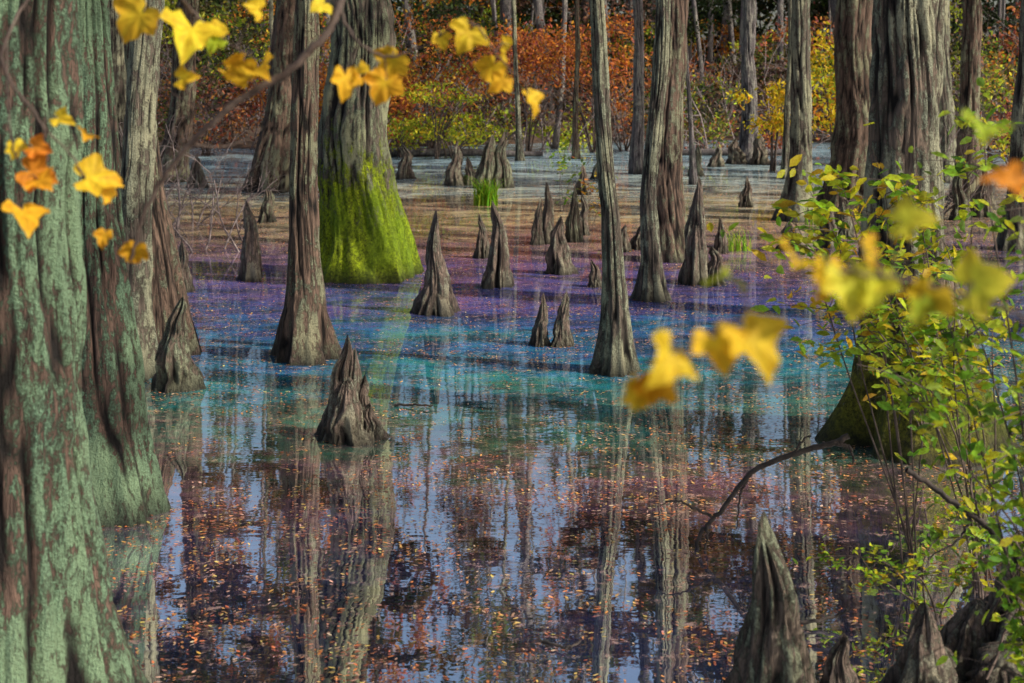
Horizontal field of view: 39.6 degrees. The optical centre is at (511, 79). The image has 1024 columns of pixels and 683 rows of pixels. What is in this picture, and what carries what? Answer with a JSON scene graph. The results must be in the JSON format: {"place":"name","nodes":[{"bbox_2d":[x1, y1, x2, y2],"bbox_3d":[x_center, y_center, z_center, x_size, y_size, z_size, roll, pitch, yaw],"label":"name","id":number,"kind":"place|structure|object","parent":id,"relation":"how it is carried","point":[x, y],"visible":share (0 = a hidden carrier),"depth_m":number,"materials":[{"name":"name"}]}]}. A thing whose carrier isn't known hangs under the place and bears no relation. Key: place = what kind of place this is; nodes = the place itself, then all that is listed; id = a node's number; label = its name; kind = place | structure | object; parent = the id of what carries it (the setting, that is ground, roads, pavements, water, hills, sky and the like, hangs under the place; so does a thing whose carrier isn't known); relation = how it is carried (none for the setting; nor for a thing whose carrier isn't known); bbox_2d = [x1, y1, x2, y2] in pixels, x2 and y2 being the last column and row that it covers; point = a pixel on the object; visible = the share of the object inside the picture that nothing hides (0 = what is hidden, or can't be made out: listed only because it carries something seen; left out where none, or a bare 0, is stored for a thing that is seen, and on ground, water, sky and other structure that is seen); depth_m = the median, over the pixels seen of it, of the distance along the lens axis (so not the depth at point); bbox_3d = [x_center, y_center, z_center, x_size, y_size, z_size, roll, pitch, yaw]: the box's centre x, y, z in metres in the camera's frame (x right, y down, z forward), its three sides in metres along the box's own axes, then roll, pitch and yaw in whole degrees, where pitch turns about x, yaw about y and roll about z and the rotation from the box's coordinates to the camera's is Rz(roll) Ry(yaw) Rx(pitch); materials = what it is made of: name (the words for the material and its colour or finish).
{"place":"outdoors","nodes":[
{"label":"outdoors","id":0,"kind":"place"},
{"bbox_2d":[102,140,1023,682],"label":"water","id":1,"kind":"structure","parent":0,"point":[714,588],"depth_m":8.86,"materials":[{"name":"liquid"}]},
{"bbox_2d":[151,294,206,393],"bbox_3d":[-2.717,2.176,11.518,0.492,0.948,0.347,0,0,-17],"label":"cypress knee","id":2,"kind":"object","parent":1,"relation":"on","point":[177,369],"visible":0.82,"depth_m":11.44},
{"bbox_2d":[179,238,194,292],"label":"cypress knee","id":3,"kind":"object","parent":1,"relation":"on","point":[186,273],"visible":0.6,"depth_m":16.77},
{"bbox_2d":[185,155,208,187],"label":"cypress knee","id":4,"kind":"object","parent":1,"relation":"on","point":[199,174],"visible":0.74,"depth_m":32.92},
{"bbox_2d":[118,98,284,251],"bbox_3d":[-4.698,1.528,20.856,2.765,2.639,2.399,0,0,0],"label":"bare shrub","id":5,"kind":"object","parent":1,"relation":"on","point":[180,209],"visible":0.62,"depth_m":20.97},
{"bbox_2d":[160,127,271,230],"bbox_3d":[-5.662,1.665,24.192,4.145,2.266,1.961,0,0,35],"label":"bare shrub","id":6,"kind":"object","parent":1,"relation":"on","point":[192,206],"visible":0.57,"depth_m":24.02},
{"bbox_2d":[236,201,262,281],"bbox_3d":[-3.252,2.081,17.771,0.388,1.138,0.421,0,0,-31],"label":"cypress knee","id":7,"kind":"object","parent":1,"relation":"on","point":[251,269],"visible":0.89,"depth_m":17.73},
{"bbox_2d":[257,181,276,222],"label":"cypress knee","id":8,"kind":"object","parent":1,"relation":"on","point":[266,215],"visible":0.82,"depth_m":24.95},
{"bbox_2d":[314,334,390,446],"bbox_3d":[-1.123,2.213,9.919,0.553,0.873,0.478,0,0,0],"label":"split cypress knee","id":9,"kind":"object","parent":1,"relation":"on","point":[349,416],"visible":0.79,"depth_m":9.87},
{"bbox_2d":[395,144,416,178],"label":"cypress knee","id":10,"kind":"object","parent":1,"relation":"on","point":[405,171],"visible":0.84,"depth_m":35.91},
{"bbox_2d":[410,211,460,316],"bbox_3d":[-0.826,2.024,15.317,0.534,1.252,0.554,0,0,17],"label":"cypress knee","id":11,"kind":"object","parent":1,"relation":"on","point":[435,296],"visible":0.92,"depth_m":15.21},
{"bbox_2d":[444,145,464,185],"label":"cypress knee","id":12,"kind":"object","parent":1,"relation":"on","point":[454,176],"visible":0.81,"depth_m":33.67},
{"bbox_2d":[464,157,475,185],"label":"cypress knee","id":13,"kind":"object","parent":1,"relation":"on","point":[470,171],"visible":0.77,"depth_m":33.71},
{"bbox_2d":[472,214,489,258],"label":"cypress knee","id":14,"kind":"object","parent":1,"relation":"on","point":[482,247],"visible":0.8,"depth_m":19.94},
{"bbox_2d":[472,134,495,187],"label":"cypress knee","id":15,"kind":"object","parent":1,"relation":"on","point":[486,168],"visible":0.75,"depth_m":32.85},
{"bbox_2d":[463,176,513,205],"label":"grass tuft","id":16,"kind":"object","parent":1,"relation":"on","point":[486,195],"visible":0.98,"depth_m":28.23,"materials":[{"name":"green plant"}]},
{"bbox_2d":[480,201,514,288],"bbox_3d":[-0.188,2.048,17.203,0.454,1.203,0.367,0,0,-37],"label":"cypress knee","id":17,"kind":"object","parent":1,"relation":"on","point":[498,273],"visible":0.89,"depth_m":17.14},
{"bbox_2d":[495,131,513,187],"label":"cypress knee","id":18,"kind":"object","parent":1,"relation":"on","point":[503,168],"visible":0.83,"depth_m":32.90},
{"bbox_2d":[529,197,544,245],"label":"cypress knee","id":19,"kind":"object","parent":1,"relation":"on","point":[537,235],"visible":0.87,"depth_m":21.55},
{"bbox_2d":[528,293,549,346],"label":"cypress knee","id":20,"kind":"object","parent":1,"relation":"on","point":[539,337],"visible":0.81,"depth_m":13.37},
{"bbox_2d":[542,183,553,243],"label":"cypress knee","id":21,"kind":"object","parent":1,"relation":"on","point":[548,218],"visible":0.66,"depth_m":21.73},
{"bbox_2d":[544,216,578,275],"bbox_3d":[0.649,2.202,18.419,0.440,0.896,0.426,0,0,39],"label":"cypress knee","id":22,"kind":"object","parent":1,"relation":"on","point":[558,258],"visible":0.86,"depth_m":18.33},
{"bbox_2d":[550,291,573,347],"bbox_3d":[0.476,2.319,13.400,0.258,0.662,0.256,0,0,0],"label":"cypress knee","id":23,"kind":"object","parent":1,"relation":"on","point":[562,335],"visible":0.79,"depth_m":13.35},
{"bbox_2d":[101,183,1023,682],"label":"floating leaves","id":24,"kind":"object","parent":1,"relation":"on","point":[711,503],"visible":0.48,"depth_m":8.49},
{"bbox_2d":[549,142,585,211],"bbox_3d":[1.043,1.966,26.947,0.710,1.569,0.670,0,0,0],"label":"green sapling","id":25,"kind":"object","parent":1,"relation":"on","point":[563,163],"visible":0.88,"depth_m":27.01,"materials":[{"name":"green plant"}]},
{"bbox_2d":[565,186,583,242],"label":"cypress knee","id":26,"kind":"object","parent":1,"relation":"on","point":[574,231],"visible":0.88,"depth_m":21.93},
{"bbox_2d":[576,163,591,194],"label":"cypress knee","id":27,"kind":"object","parent":1,"relation":"on","point":[579,184],"visible":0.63,"depth_m":30.92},
{"bbox_2d":[579,193,589,234],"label":"cypress knee","id":28,"kind":"object","parent":1,"relation":"on","point":[583,216],"visible":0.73,"depth_m":22.96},
{"bbox_2d":[389,148,781,156],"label":"fallen log","id":29,"kind":"object","parent":1,"relation":"on","point":[509,153],"visible":0.37,"depth_m":46.20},
{"bbox_2d":[587,259,601,287],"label":"cypress knee","id":30,"kind":"object","parent":1,"relation":"on","point":[595,276],"visible":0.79,"depth_m":17.16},
{"bbox_2d":[571,155,624,224],"bbox_3d":[1.447,2.019,24.515,0.977,1.463,0.568,0,0,13],"label":"orange sapling","id":31,"kind":"object","parent":1,"relation":"in","point":[591,191],"visible":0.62,"depth_m":24.48,"materials":[{"name":"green plant"}]},
{"bbox_2d":[589,0,640,376],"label":"cypress tree","id":32,"kind":"object","parent":1,"relation":"in","point":[614,354],"visible":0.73,"depth_m":12.13,"materials":[{"name":"grey plant"}]},
{"bbox_2d":[621,222,631,252],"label":"cypress knee","id":33,"kind":"object","parent":1,"relation":"on","point":[626,244],"visible":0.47,"depth_m":20.64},
{"bbox_2d":[678,175,708,285],"bbox_3d":[2.292,1.909,17.497,0.440,1.482,0.491,0,0,45],"label":"cypress knee","id":34,"kind":"object","parent":1,"relation":"on","point":[693,271],"visible":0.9,"depth_m":17.41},
{"bbox_2d":[687,145,704,176],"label":"cypress knee","id":35,"kind":"object","parent":1,"relation":"on","point":[700,172],"visible":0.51,"depth_m":36.90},
{"bbox_2d":[703,246,726,285],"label":"cypress knee","id":36,"kind":"object","parent":1,"relation":"on","point":[715,265],"visible":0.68,"depth_m":17.34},
{"bbox_2d":[706,143,724,166],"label":"cypress knee","id":37,"kind":"object","parent":1,"relation":"on","point":[716,159],"visible":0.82,"depth_m":40.87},
{"bbox_2d":[713,217,728,253],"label":"cypress knee","id":38,"kind":"object","parent":1,"relation":"on","point":[720,245],"visible":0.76,"depth_m":20.46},
{"bbox_2d":[725,138,747,164],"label":"cypress knee","id":39,"kind":"object","parent":1,"relation":"on","point":[736,155],"visible":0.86,"depth_m":42.35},
{"bbox_2d":[726,226,755,251],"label":"grass tuft","id":40,"kind":"object","parent":1,"relation":"on","point":[737,246],"visible":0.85,"depth_m":20.78,"materials":[{"name":"green plant"}]},
{"bbox_2d":[738,176,753,207],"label":"cypress knee","id":41,"kind":"object","parent":1,"relation":"on","point":[745,198],"visible":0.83,"depth_m":27.93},
{"bbox_2d":[662,433,854,550],"bbox_3d":[1.313,2.244,7.582,1.029,0.717,0.075,0,0,0],"label":"dead branch","id":42,"kind":"object","parent":1,"relation":"on","point":[838,442],"visible":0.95,"depth_m":7.59,"materials":[{"name":"brown wood"}]},
{"bbox_2d":[747,131,769,164],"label":"cypress knee","id":43,"kind":"object","parent":1,"relation":"on","point":[760,154],"visible":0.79,"depth_m":41.86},
{"bbox_2d":[723,510,814,682],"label":"cypress knee","id":44,"kind":"object","parent":1,"relation":"on","point":[770,646],"visible":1,"depth_m":5.52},
{"bbox_2d":[799,605,851,624],"bbox_3d":[1.325,2.470,6.524,0.460,0.123,0.074,0,0,0],"label":"floating stick","id":45,"kind":"object","parent":1,"relation":"on","point":[809,621],"visible":0.59,"depth_m":6.50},
{"bbox_2d":[817,210,837,248],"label":"cypress knee","id":46,"kind":"object","parent":1,"relation":"on","point":[827,243],"visible":0.33,"depth_m":21.22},
{"bbox_2d":[820,629,858,682],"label":"cypress knee","id":47,"kind":"object","parent":1,"relation":"on","point":[838,668],"visible":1,"depth_m":5.60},
{"bbox_2d":[838,202,854,237],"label":"cypress knee","id":48,"kind":"object","parent":1,"relation":"on","point":[850,230],"visible":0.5,"depth_m":22.55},
{"bbox_2d":[707,136,1023,599],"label":"green shrub","id":49,"kind":"object","parent":1,"relation":"in","point":[933,322],"visible":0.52,"depth_m":6.90,"materials":[{"name":"green plant"}]},
{"bbox_2d":[750,122,1022,567],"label":"yellow green shrub","id":50,"kind":"object","parent":1,"relation":"in","point":[817,215],"visible":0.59,"depth_m":7.24,"materials":[{"name":"green plant"}]},
{"bbox_2d":[788,488,993,620],"bbox_3d":[1.842,2.339,6.636,0.681,0.824,1.016,0,0,-41],"label":"marsh plant","id":51,"kind":"object","parent":1,"relation":"in","point":[877,576],"visible":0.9,"depth_m":6.58,"materials":[{"name":"green plant"}]},
{"bbox_2d":[838,242,973,441],"bbox_3d":[2.583,1.875,9.322,0.826,1.751,0.656,0,0,-25],"label":"vine on cypress","id":52,"kind":"object","parent":1,"relation":"in","point":[945,267],"visible":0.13,"depth_m":9.28,"materials":[{"name":"green plant"}]},
{"bbox_2d":[879,602,957,682],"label":"cypress knee","id":53,"kind":"object","parent":1,"relation":"in","point":[921,653],"visible":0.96,"depth_m":5.69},
{"bbox_2d":[857,77,1023,682],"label":"green shrub","id":54,"kind":"object","parent":1,"relation":"on","point":[935,419],"visible":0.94,"depth_m":5.05,"materials":[{"name":"green plant"}]},
{"bbox_2d":[905,462,1006,556],"bbox_3d":[1.977,2.070,6.159,0.527,0.862,0.123,0,0,0],"label":"dead branch","id":55,"kind":"object","parent":1,"relation":"on","point":[978,519],"visible":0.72,"depth_m":6.19,"materials":[{"name":"brown wood"}]},
{"bbox_2d":[948,176,970,220],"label":"cypress knee","id":56,"kind":"object","parent":1,"relation":"on","point":[959,197],"visible":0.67,"depth_m":25.33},
{"bbox_2d":[939,90,1010,215],"bbox_3d":[8.310,1.402,25.766,3.153,2.419,2.334,0,0,0],"label":"bare shrub","id":57,"kind":"object","parent":1,"relation":"on","point":[951,200],"visible":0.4,"depth_m":25.57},
{"bbox_2d":[970,182,992,217],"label":"cypress knee","id":58,"kind":"object","parent":1,"relation":"on","point":[982,213],"visible":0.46,"depth_m":25.91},
{"bbox_2d":[940,532,1023,682],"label":"cypress root mass","id":59,"kind":"object","parent":1,"relation":"in","point":[965,632],"visible":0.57,"depth_m":5.99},
{"bbox_2d":[960,346,1023,679],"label":"shrub","id":60,"kind":"object","parent":59,"relation":"on","point":[987,676],"visible":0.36,"depth_m":5.70,"materials":[{"name":"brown plant"}]},
{"bbox_2d":[156,61,1010,148],"bbox_3d":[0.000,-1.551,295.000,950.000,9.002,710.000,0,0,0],"label":"ground","id":61,"kind":"structure","parent":0,"point":[249,143],"depth_m":58.46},
{"bbox_2d":[0,0,148,682],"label":"cypress tree","id":62,"kind":"object","parent":61,"relation":"on","point":[60,621],"visible":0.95,"depth_m":5.37,"materials":[{"name":"teal plant"}]},
{"bbox_2d":[0,0,544,263],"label":"yellow leaf branch","id":63,"kind":"object","parent":62,"relation":"attached to","point":[134,22],"visible":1,"depth_m":3.00,"materials":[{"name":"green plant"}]},
{"bbox_2d":[109,0,126,168],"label":"cypress tree","id":64,"kind":"object","parent":61,"relation":"on","point":[118,63],"visible":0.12,"depth_m":26.81,"materials":[{"name":"grey plant"}]},
{"bbox_2d":[78,0,171,527],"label":"cypress tree","id":65,"kind":"object","parent":61,"relation":"on","point":[128,487],"visible":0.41,"depth_m":8.12,"materials":[{"name":"grey plant"}]},
{"bbox_2d":[121,0,164,381],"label":"cypress tree","id":66,"kind":"object","parent":61,"relation":"on","point":[140,133],"visible":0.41,"depth_m":11.89,"materials":[{"name":"grey plant"}]},
{"bbox_2d":[124,41,201,355],"bbox_3d":[-3.158,-6.300,12.169,6.177,18.400,7.045,0,0,-16],"label":"cypress tree","id":67,"kind":"object","parent":61,"relation":"on","point":[168,287],"visible":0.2,"depth_m":12.89,"materials":[{"name":"brown plant"}]},
{"bbox_2d":[160,0,198,182],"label":"cypress tree","id":68,"kind":"object","parent":61,"relation":"on","point":[185,108],"visible":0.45,"depth_m":34.75,"materials":[{"name":"brown plant"}]},
{"bbox_2d":[156,39,249,154],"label":"green shrub","id":69,"kind":"object","parent":61,"relation":"on","point":[202,88],"visible":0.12,"depth_m":45.16,"materials":[{"name":"green plant"}]},
{"bbox_2d":[156,67,263,155],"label":"rust shrub","id":70,"kind":"object","parent":61,"relation":"on","point":[234,122],"visible":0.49,"depth_m":46.66,"materials":[{"name":"orange plant"}]},
{"bbox_2d":[198,0,330,109],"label":"green shrub","id":71,"kind":"object","parent":61,"relation":"on","point":[237,21],"visible":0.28,"depth_m":41.65,"materials":[{"name":"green plant"}]},
{"bbox_2d":[241,0,295,193],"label":"cypress tree","id":72,"kind":"object","parent":61,"relation":"on","point":[273,141],"visible":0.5,"depth_m":31.62,"materials":[{"name":"brown plant"}]},
{"bbox_2d":[228,55,328,140],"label":"rust shrub","id":73,"kind":"object","parent":61,"relation":"on","point":[264,94],"visible":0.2,"depth_m":47.71,"materials":[{"name":"orange plant"}]},
{"bbox_2d":[270,0,341,365],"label":"cypress tree","id":74,"kind":"object","parent":61,"relation":"on","point":[305,335],"visible":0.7,"depth_m":12.70,"materials":[{"name":"brown plant"}]},
{"bbox_2d":[317,0,423,283],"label":"cypress tree","id":75,"kind":"object","parent":61,"relation":"on","point":[366,236],"visible":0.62,"depth_m":17.82,"materials":[{"name":"green plant"}]},
{"bbox_2d":[318,46,436,147],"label":"orange shrub","id":76,"kind":"object","parent":61,"relation":"on","point":[391,99],"visible":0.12,"depth_m":46.67,"materials":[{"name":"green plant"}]},
{"bbox_2d":[387,114,437,157],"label":"yellow green shrub","id":77,"kind":"object","parent":61,"relation":"on","point":[402,139],"visible":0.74,"depth_m":45.87,"materials":[{"name":"green plant"}]},
{"bbox_2d":[324,0,523,148],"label":"orange shrub","id":78,"kind":"object","parent":61,"relation":"on","point":[429,143],"visible":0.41,"depth_m":49.65,"materials":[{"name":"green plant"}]},
{"bbox_2d":[393,78,490,158],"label":"yellow green shrub","id":79,"kind":"object","parent":61,"relation":"on","point":[437,144],"visible":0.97,"depth_m":44.83,"materials":[{"name":"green plant"}]},
{"bbox_2d":[391,110,512,157],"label":"yellow green shrub","id":80,"kind":"object","parent":61,"relation":"on","point":[454,134],"visible":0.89,"depth_m":45.40,"materials":[{"name":"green plant"}]},
{"bbox_2d":[511,0,525,160],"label":"cypress tree","id":81,"kind":"object","parent":61,"relation":"on","point":[519,154],"visible":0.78,"depth_m":43.94,"materials":[{"name":"grey plant"}]},
{"bbox_2d":[463,13,589,151],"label":"rust shrub","id":82,"kind":"object","parent":61,"relation":"on","point":[527,143],"visible":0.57,"depth_m":49.44,"materials":[{"name":"orange plant"}]},
{"bbox_2d":[571,0,580,158],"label":"cypress tree","id":83,"kind":"object","parent":61,"relation":"on","point":[575,152],"visible":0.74,"depth_m":44.93,"materials":[{"name":"brown plant"}]},
{"bbox_2d":[509,5,654,152],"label":"rust shrub","id":84,"kind":"object","parent":61,"relation":"on","point":[612,63],"visible":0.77,"depth_m":48.64,"materials":[{"name":"orange plant"}]},
{"bbox_2d":[156,0,1019,156],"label":"distant brushwood","id":85,"kind":"object","parent":61,"relation":"on","point":[162,70],"visible":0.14,"depth_m":51.87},
{"bbox_2d":[157,0,1020,148],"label":"distant forest","id":86,"kind":"object","parent":61,"relation":"on","point":[699,18],"visible":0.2,"depth_m":61.74,"materials":[{"name":"orange plant"}]},
{"bbox_2d":[555,67,686,150],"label":"rust shrub","id":87,"kind":"object","parent":61,"relation":"on","point":[647,85],"visible":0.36,"depth_m":49.82,"materials":[{"name":"orange plant"}]},
{"bbox_2d":[628,0,644,173],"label":"cypress tree","id":88,"kind":"object","parent":61,"relation":"on","point":[636,158],"visible":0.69,"depth_m":37.88,"materials":[{"name":"grey plant"}]},
{"bbox_2d":[630,0,671,302],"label":"cypress tree","id":89,"kind":"object","parent":61,"relation":"on","point":[650,284],"visible":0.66,"depth_m":16.12,"materials":[{"name":"grey plant"}]},
{"bbox_2d":[652,0,688,262],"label":"cypress tree","id":90,"kind":"object","parent":61,"relation":"on","point":[671,211],"visible":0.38,"depth_m":19.58,"materials":[{"name":"grey plant"}]},
{"bbox_2d":[627,71,742,148],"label":"green shrub","id":91,"kind":"object","parent":61,"relation":"on","point":[716,135],"visible":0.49,"depth_m":49.09,"materials":[{"name":"green plant"}]},
{"bbox_2d":[686,41,697,184],"bbox_3d":[4.160,-4.300,33.678,3.988,14.400,4.869,0,0,22],"label":"cypress tree","id":92,"kind":"object","parent":61,"relation":"on","point":[693,178],"visible":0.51,"depth_m":33.95,"materials":[{"name":"brown plant"}]},
{"bbox_2d":[739,0,758,160],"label":"cypress tree","id":93,"kind":"object","parent":61,"relation":"on","point":[748,74],"visible":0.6,"depth_m":43.82,"materials":[{"name":"grey plant"}]},
{"bbox_2d":[721,78,790,170],"bbox_3d":[6.858,1.423,39.038,2.126,2.966,2.166,0,0,0],"label":"yellow sapling","id":94,"kind":"object","parent":61,"relation":"on","point":[779,119],"visible":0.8,"depth_m":38.97,"materials":[{"name":"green plant"}]},
{"bbox_2d":[779,0,791,178],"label":"cypress tree","id":95,"kind":"object","parent":61,"relation":"on","point":[785,150],"visible":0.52,"depth_m":35.94,"materials":[{"name":"grey plant"}]},
{"bbox_2d":[771,0,814,222],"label":"cypress tree","id":96,"kind":"object","parent":61,"relation":"on","point":[800,137],"visible":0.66,"depth_m":25.25,"materials":[{"name":"grey plant"}]},
{"bbox_2d":[777,21,835,141],"bbox_3d":[8.803,0.596,37.877,2.851,4.623,3.192,0,0,-45],"label":"yellow sapling","id":97,"kind":"object","parent":61,"relation":"on","point":[814,67],"visible":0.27,"depth_m":37.50,"materials":[{"name":"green plant"}]},
{"bbox_2d":[812,70,835,148],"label":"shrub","id":98,"kind":"object","parent":61,"relation":"on","point":[818,114],"visible":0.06,"depth_m":41.83,"materials":[{"name":"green plant"}]},
{"bbox_2d":[816,0,873,217],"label":"cypress tree","id":99,"kind":"object","parent":61,"relation":"on","point":[852,63],"visible":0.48,"depth_m":25.98,"materials":[{"name":"grey plant"}]},
{"bbox_2d":[815,0,1018,466],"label":"cypress tree","id":100,"kind":"object","parent":61,"relation":"on","point":[907,60],"visible":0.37,"depth_m":9.66,"materials":[{"name":"grey plant"}]},
{"bbox_2d":[939,0,956,182],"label":"cypress tree","id":101,"kind":"object","parent":61,"relation":"on","point":[949,102],"visible":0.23,"depth_m":34.76,"materials":[{"name":"grey plant"}]},
{"bbox_2d":[945,0,982,200],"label":"cypress tree","id":102,"kind":"object","parent":61,"relation":"on","point":[970,60],"visible":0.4,"depth_m":29.45,"materials":[{"name":"grey plant"}]},
{"bbox_2d":[950,19,1017,144],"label":"green shrub","id":103,"kind":"object","parent":61,"relation":"on","point":[993,84],"visible":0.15,"depth_m":43.73,"materials":[{"name":"green plant"}]},
{"bbox_2d":[956,93,1013,166],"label":"rust shrub","id":104,"kind":"object","parent":61,"relation":"on","point":[1004,116],"visible":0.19,"depth_m":40.14,"materials":[{"name":"brown plant"}]},
{"bbox_2d":[985,69,1013,160],"bbox_3d":[8.909,1.203,23.898,2.006,3.401,1.482,0,0,33],"label":"yellow green shrub","id":105,"kind":"object","parent":61,"relation":"on","point":[1003,141],"visible":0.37,"depth_m":23.96,"materials":[{"name":"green plant"}]},
{"bbox_2d":[993,0,1023,251],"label":"cypress tree","id":106,"kind":"object","parent":61,"relation":"on","point":[1016,147],"visible":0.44,"depth_m":20.90,"materials":[{"name":"grey plant"}]},
{"bbox_2d":[163,0,1019,55],"label":"sky","id":107,"kind":"structure","parent":0,"point":[1007,1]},
{"bbox_2d":[619,80,1023,449],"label":"leaves","id":108,"kind":"object","parent":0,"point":[856,287],"visible":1,"depth_m":1.50,"materials":[{"name":"yellow plant"}]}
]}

